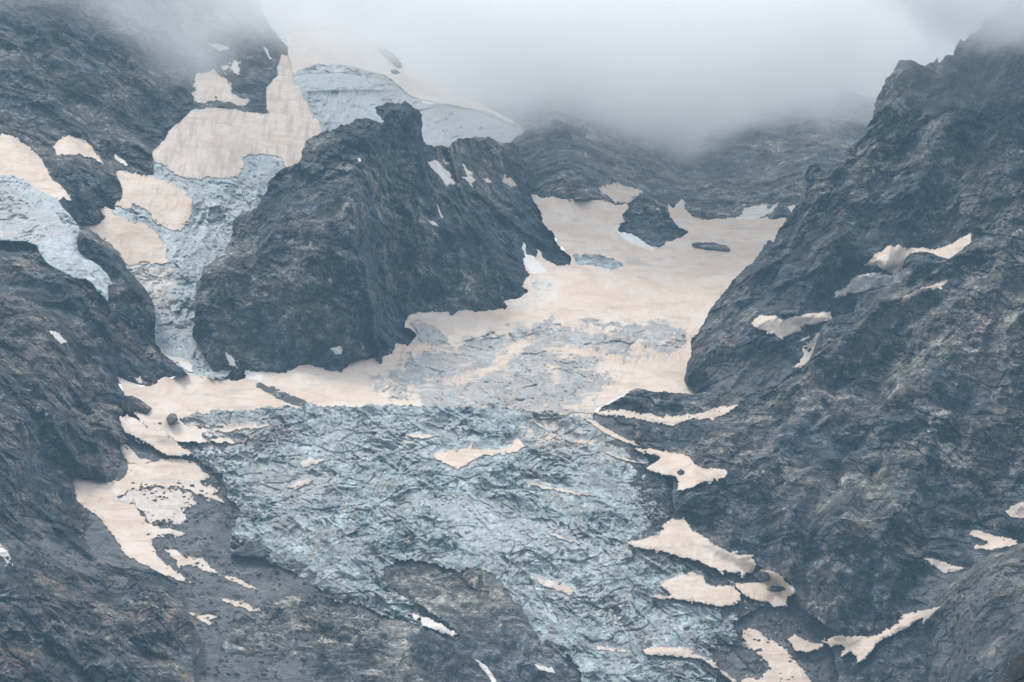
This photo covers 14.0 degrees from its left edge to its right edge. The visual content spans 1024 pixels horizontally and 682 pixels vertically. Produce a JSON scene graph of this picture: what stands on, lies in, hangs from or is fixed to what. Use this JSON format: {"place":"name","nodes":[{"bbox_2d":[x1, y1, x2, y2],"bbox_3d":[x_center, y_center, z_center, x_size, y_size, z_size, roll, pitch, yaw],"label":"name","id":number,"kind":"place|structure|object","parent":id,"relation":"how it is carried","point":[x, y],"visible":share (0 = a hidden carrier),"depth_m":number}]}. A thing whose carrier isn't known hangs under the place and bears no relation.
{"place":"outdoors","nodes":[
{"label":"outdoors","id":0,"kind":"place"},
{"bbox_2d":[0,226,202,681],"bbox_3d":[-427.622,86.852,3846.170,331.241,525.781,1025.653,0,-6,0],"label":"mountain left slope","id":1,"kind":"structure","parent":0,"point":[62,407],"depth_m":3828.40},
{"bbox_2d":[0,544,12,565],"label":"snow patch","id":2,"kind":"object","parent":1,"relation":"on","point":[4,553],"visible":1,"depth_m":3608.80},
{"bbox_2d":[27,559,43,567],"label":"boulder","id":3,"kind":"object","parent":1,"relation":"on","point":[37,562],"visible":1,"depth_m":3633.81},
{"bbox_2d":[0,174,111,301],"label":"glacier tongue","id":4,"kind":"object","parent":1,"relation":"on","point":[46,224],"visible":1,"depth_m":4251.94},
{"bbox_2d":[48,331,66,343],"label":"snow patch","id":5,"kind":"object","parent":1,"relation":"on","point":[57,336],"visible":1,"depth_m":4029.88},
{"bbox_2d":[124,396,151,412],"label":"rock outcrop","id":6,"kind":"object","parent":1,"relation":"on","point":[132,403],"visible":1,"depth_m":4030.53},
{"bbox_2d":[136,375,142,383],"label":"snow patch","id":7,"kind":"object","parent":1,"relation":"on","point":[139,380],"visible":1,"depth_m":4083.27},
{"bbox_2d":[73,457,224,582],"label":"snow patch","id":8,"kind":"object","parent":1,"relation":"on","point":[129,528],"visible":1,"depth_m":3851.01},
{"bbox_2d":[119,414,192,456],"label":"snow patch","id":9,"kind":"object","parent":1,"relation":"on","point":[162,442],"visible":1,"depth_m":3965.87},
{"bbox_2d":[155,342,193,372],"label":"snow patch","id":10,"kind":"object","parent":1,"relation":"on","point":[186,365],"visible":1,"depth_m":4155.91},
{"bbox_2d":[0,0,287,383],"bbox_3d":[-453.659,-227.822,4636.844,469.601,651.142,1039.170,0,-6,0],"label":"mountain upper wall","id":11,"kind":"structure","parent":0,"point":[107,80],"depth_m":4757.02},
{"bbox_2d":[0,133,70,200],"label":"snow patch","id":12,"kind":"object","parent":11,"relation":"on","point":[18,159],"visible":1,"depth_m":4431.65},
{"bbox_2d":[53,135,103,163],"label":"snow patch","id":13,"kind":"object","parent":11,"relation":"on","point":[68,145],"visible":1,"depth_m":4534.73},
{"bbox_2d":[114,154,127,165],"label":"snow patch","id":14,"kind":"object","parent":11,"relation":"on","point":[121,160],"visible":1,"depth_m":4554.47},
{"bbox_2d":[115,170,192,231],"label":"snow patch","id":15,"kind":"object","parent":11,"relation":"on","point":[165,204],"visible":1,"depth_m":4490.57},
{"bbox_2d":[80,60,342,379],"bbox_3d":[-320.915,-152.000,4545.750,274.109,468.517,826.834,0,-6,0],"label":"icefall","id":16,"kind":"object","parent":11,"relation":"on","point":[199,241],"visible":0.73,"depth_m":4430.36},
{"bbox_2d":[80,206,169,265],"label":"snow patch","id":17,"kind":"object","parent":16,"relation":"on","point":[132,244],"visible":0.94,"depth_m":4391.51},
{"bbox_2d":[208,43,229,50],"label":"snow patch","id":18,"kind":"object","parent":11,"relation":"on","point":[219,47],"visible":1,"depth_m":4940.05},
{"bbox_2d":[191,69,249,110],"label":"snow patch","id":19,"kind":"object","parent":11,"relation":"on","point":[212,84],"visible":1,"depth_m":4839.44},
{"bbox_2d":[221,60,240,74],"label":"snow patch","id":20,"kind":"object","parent":11,"relation":"on","point":[234,68],"visible":1,"depth_m":4918.19},
{"bbox_2d":[152,54,321,179],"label":"snow patch","id":21,"kind":"object","parent":11,"relation":"on","point":[211,142],"visible":0.99,"depth_m":4714.77},
{"bbox_2d":[263,47,271,58],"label":"snow patch","id":22,"kind":"object","parent":11,"relation":"on","point":[266,51],"visible":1,"depth_m":4960.84},
{"bbox_2d":[287,23,524,147],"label":"hanging glacier","id":23,"kind":"object","parent":11,"relation":"attached to","point":[344,75],"visible":0.79,"depth_m":4909.88},
{"bbox_2d":[376,47,401,67],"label":"rock outcrop","id":24,"kind":"object","parent":23,"relation":"on","point":[392,58],"visible":1,"depth_m":4991.02},
{"bbox_2d":[391,70,399,73],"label":"rock outcrop","id":25,"kind":"object","parent":23,"relation":"on","point":[395,72],"visible":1,"depth_m":4954.28},
{"bbox_2d":[192,101,570,380],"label":"mountain buttress","id":26,"kind":"structure","parent":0,"point":[333,242],"depth_m":4294.13},
{"bbox_2d":[225,352,237,367],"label":"snow patch","id":27,"kind":"object","parent":26,"relation":"on","point":[230,359],"visible":1,"depth_m":4140.40},
{"bbox_2d":[330,346,342,354],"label":"snow patch","id":28,"kind":"object","parent":26,"relation":"on","point":[337,350],"visible":1,"depth_m":4188.81},
{"bbox_2d":[428,221,438,226],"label":"snow patch","id":29,"kind":"object","parent":26,"relation":"on","point":[433,223],"visible":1,"depth_m":4383.14},
{"bbox_2d":[427,160,454,185],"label":"snow patch","id":30,"kind":"object","parent":26,"relation":"on","point":[436,166],"visible":1,"depth_m":4474.27},
{"bbox_2d":[462,164,475,186],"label":"snow patch","id":31,"kind":"object","parent":26,"relation":"on","point":[470,179],"visible":1,"depth_m":4561.43},
{"bbox_2d":[502,174,517,188],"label":"snow patch","id":32,"kind":"object","parent":26,"relation":"on","point":[509,182],"visible":1,"depth_m":4675.56},
{"bbox_2d":[117,194,785,443],"bbox_3d":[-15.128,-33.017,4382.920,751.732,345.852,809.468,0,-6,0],"label":"glacier","id":33,"kind":"object","parent":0,"point":[610,312],"visible":0.81,"depth_m":4299.54},
{"bbox_2d":[166,413,177,423],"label":"boulder","id":34,"kind":"object","parent":33,"relation":"on","point":[171,418],"visible":1,"depth_m":4003.23},
{"bbox_2d":[692,242,729,251],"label":"rock outcrop","id":35,"kind":"object","parent":33,"relation":"on","point":[711,245],"visible":1,"depth_m":4632.29},
{"bbox_2d":[73,409,837,681],"bbox_3d":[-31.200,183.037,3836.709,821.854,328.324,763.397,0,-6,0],"label":"mountain valley bed","id":36,"kind":"object","parent":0,"point":[489,624],"visible":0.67,"depth_m":3673.42},
{"bbox_2d":[117,443,151,464],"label":"snow patch","id":37,"kind":"object","parent":36,"relation":"on","point":[130,455],"visible":1,"depth_m":3938.11},
{"bbox_2d":[118,487,196,525],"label":"snow patch","id":38,"kind":"object","parent":36,"relation":"on","point":[168,507],"visible":1,"depth_m":3858.76},
{"bbox_2d":[186,610,221,624],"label":"snow patch","id":39,"kind":"object","parent":36,"relation":"on","point":[205,620],"visible":0.92,"depth_m":3657.88},
{"bbox_2d":[164,549,259,589],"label":"snow patch","id":40,"kind":"object","parent":36,"relation":"on","point":[182,560],"visible":1,"depth_m":3760.75},
{"bbox_2d":[222,598,260,611],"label":"snow patch","id":41,"kind":"object","parent":36,"relation":"on","point":[248,607],"visible":1,"depth_m":3686.13},
{"bbox_2d":[134,403,768,681],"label":"icefall","id":42,"kind":"object","parent":36,"relation":"on","point":[362,509],"visible":1,"depth_m":3838.42},
{"bbox_2d":[215,424,272,432],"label":"snow patch","id":43,"kind":"object","parent":42,"relation":"on","point":[227,430],"visible":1,"depth_m":4003.41},
{"bbox_2d":[230,542,268,557],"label":"rock outcrop","id":44,"kind":"object","parent":42,"relation":"on","point":[257,549],"visible":1,"depth_m":3775.64},
{"bbox_2d":[287,475,312,489],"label":"snow patch","id":45,"kind":"object","parent":42,"relation":"on","point":[297,484],"visible":1,"depth_m":3894.63},
{"bbox_2d":[300,456,329,467],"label":"snow patch","id":46,"kind":"object","parent":42,"relation":"on","point":[310,461],"visible":1,"depth_m":3927.99},
{"bbox_2d":[407,434,439,440],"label":"snow patch","id":47,"kind":"object","parent":42,"relation":"on","point":[423,436],"visible":1,"depth_m":3996.57},
{"bbox_2d":[412,613,456,636],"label":"snow patch","id":48,"kind":"object","parent":42,"relation":"on","point":[429,623],"visible":1,"depth_m":3646.52},
{"bbox_2d":[433,438,524,469],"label":"snow patch","id":49,"kind":"object","parent":42,"relation":"on","point":[459,459],"visible":1,"depth_m":3951.05},
{"bbox_2d":[537,578,574,594],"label":"snow patch","id":50,"kind":"object","parent":42,"relation":"on","point":[559,587],"visible":1,"depth_m":3738.75},
{"bbox_2d":[550,533,574,542],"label":"snow patch","id":51,"kind":"object","parent":42,"relation":"on","point":[560,537],"visible":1,"depth_m":3804.44},
{"bbox_2d":[530,482,599,497],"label":"snow patch","id":52,"kind":"object","parent":42,"relation":"on","point":[560,489],"visible":1,"depth_m":3894.20},
{"bbox_2d":[595,646,626,652],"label":"snow patch","id":53,"kind":"object","parent":42,"relation":"on","point":[599,648],"visible":1,"depth_m":3645.21},
{"bbox_2d":[580,416,642,446],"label":"snow patch","id":54,"kind":"object","parent":42,"relation":"on","point":[603,429],"visible":1,"depth_m":4007.78},
{"bbox_2d":[604,452,645,463],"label":"snow patch","id":55,"kind":"object","parent":42,"relation":"on","point":[624,459],"visible":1,"depth_m":3962.16},
{"bbox_2d":[642,646,736,681],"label":"snow patch","id":56,"kind":"object","parent":42,"relation":"on","point":[678,651],"visible":1,"depth_m":3645.34},
{"bbox_2d":[649,572,740,609],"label":"snow patch","id":57,"kind":"object","parent":42,"relation":"on","point":[692,587],"visible":1,"depth_m":3747.83},
{"bbox_2d":[462,568,480,588],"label":"boulder","id":58,"kind":"object","parent":36,"relation":"on","point":[470,577],"visible":1,"depth_m":3729.25},
{"bbox_2d":[475,659,496,681],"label":"snow patch","id":59,"kind":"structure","parent":36,"relation":"on","point":[484,667],"depth_m":3591.80},
{"bbox_2d":[0,298,1020,681],"bbox_3d":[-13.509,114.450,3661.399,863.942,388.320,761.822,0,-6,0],"label":"rubble","id":60,"kind":"object","parent":36,"relation":"on","point":[648,478],"visible":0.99,"depth_m":3692.92},
{"bbox_2d":[535,664,554,673],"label":"snow patch","id":61,"kind":"object","parent":36,"relation":"on","point":[546,669],"visible":1,"depth_m":3597.70},
{"bbox_2d":[733,627,811,681],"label":"snow patch","id":62,"kind":"object","parent":36,"relation":"on","point":[774,655],"visible":1,"depth_m":3685.24},
{"bbox_2d":[787,634,823,652],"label":"snow patch","id":63,"kind":"object","parent":36,"relation":"on","point":[800,644],"visible":1,"depth_m":3702.21},
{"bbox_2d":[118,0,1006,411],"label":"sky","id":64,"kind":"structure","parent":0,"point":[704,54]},
{"bbox_2d":[457,63,875,247],"bbox_3d":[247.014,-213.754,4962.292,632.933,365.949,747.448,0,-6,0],"label":"mountain backwall","id":65,"kind":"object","parent":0,"point":[578,138],"visible":0.56,"depth_m":5001.05},
{"bbox_2d":[599,182,642,203],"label":"snow patch","id":66,"kind":"object","parent":65,"relation":"on","point":[618,192],"visible":1,"depth_m":4800.17},
{"bbox_2d":[669,199,777,220],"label":"snow patch","id":67,"kind":"object","parent":65,"relation":"on","point":[756,211],"visible":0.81,"depth_m":4787.48},
{"bbox_2d":[598,190,1023,681],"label":"mountain slope","id":68,"kind":"structure","parent":0,"point":[906,453],"depth_m":3865.58},
{"bbox_2d":[567,405,737,427],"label":"snow patch","id":69,"kind":"object","parent":68,"relation":"on","point":[711,414],"visible":1,"depth_m":4034.92},
{"bbox_2d":[635,447,727,490],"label":"snow patch","id":70,"kind":"object","parent":68,"relation":"on","point":[667,463],"visible":1,"depth_m":3919.58},
{"bbox_2d":[626,517,755,577],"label":"snow patch","id":71,"kind":"object","parent":68,"relation":"on","point":[681,538],"visible":1,"depth_m":3807.73},
{"bbox_2d":[730,568,794,608],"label":"snow patch","id":72,"kind":"object","parent":68,"relation":"on","point":[758,591],"visible":1,"depth_m":3764.02},
{"bbox_2d":[753,571,769,580],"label":"rock outcrop","id":73,"kind":"object","parent":72,"relation":"on","point":[761,576],"visible":1,"depth_m":3779.72},
{"bbox_2d":[767,585,786,591],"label":"rock outcrop","id":74,"kind":"object","parent":72,"relation":"on","point":[776,588],"visible":1,"depth_m":3773.62},
{"bbox_2d":[821,606,939,662],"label":"snow patch","id":75,"kind":"object","parent":68,"relation":"on","point":[861,648],"visible":1,"depth_m":3660.41},
{"bbox_2d":[901,279,946,302],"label":"snow patch","id":76,"kind":"object","parent":68,"relation":"on","point":[938,285],"visible":1,"depth_m":4017.43},
{"bbox_2d":[925,558,965,573],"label":"snow patch","id":77,"kind":"object","parent":68,"relation":"on","point":[943,567],"visible":1,"depth_m":3695.85},
{"bbox_2d":[969,530,1017,549],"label":"snow patch","id":78,"kind":"object","parent":68,"relation":"on","point":[994,542],"visible":0.99,"depth_m":3724.64},
{"bbox_2d":[1005,501,1023,518],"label":"snow patch","id":79,"kind":"object","parent":68,"relation":"on","point":[1016,510],"visible":1,"depth_m":3733.28},
{"bbox_2d":[684,0,1023,406],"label":"mountain ridge","id":80,"kind":"structure","parent":0,"point":[935,157],"depth_m":4228.65},
{"bbox_2d":[751,311,831,339],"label":"snow patch","id":81,"kind":"object","parent":80,"relation":"on","point":[778,326],"visible":1,"depth_m":4126.83},
{"bbox_2d":[792,332,818,367],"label":"snow patch","id":82,"kind":"object","parent":80,"relation":"on","point":[804,359],"visible":0.77,"depth_m":4112.62},
{"bbox_2d":[831,272,892,298],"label":"snow patch","id":83,"kind":"object","parent":80,"relation":"on","point":[861,283],"visible":0.92,"depth_m":4171.46},
{"bbox_2d":[864,233,971,274],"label":"snow patch","id":84,"kind":"object","parent":80,"relation":"on","point":[890,259],"visible":0.76,"depth_m":4160.34},
{"bbox_2d":[928,540,1023,681],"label":"mountain spur","id":85,"kind":"structure","parent":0,"point":[985,571],"depth_m":3444.95},
{"bbox_2d":[1001,649,1023,681],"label":"mountain spur","id":86,"kind":"structure","parent":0,"point":[1014,672],"depth_m":1500.77}
]}

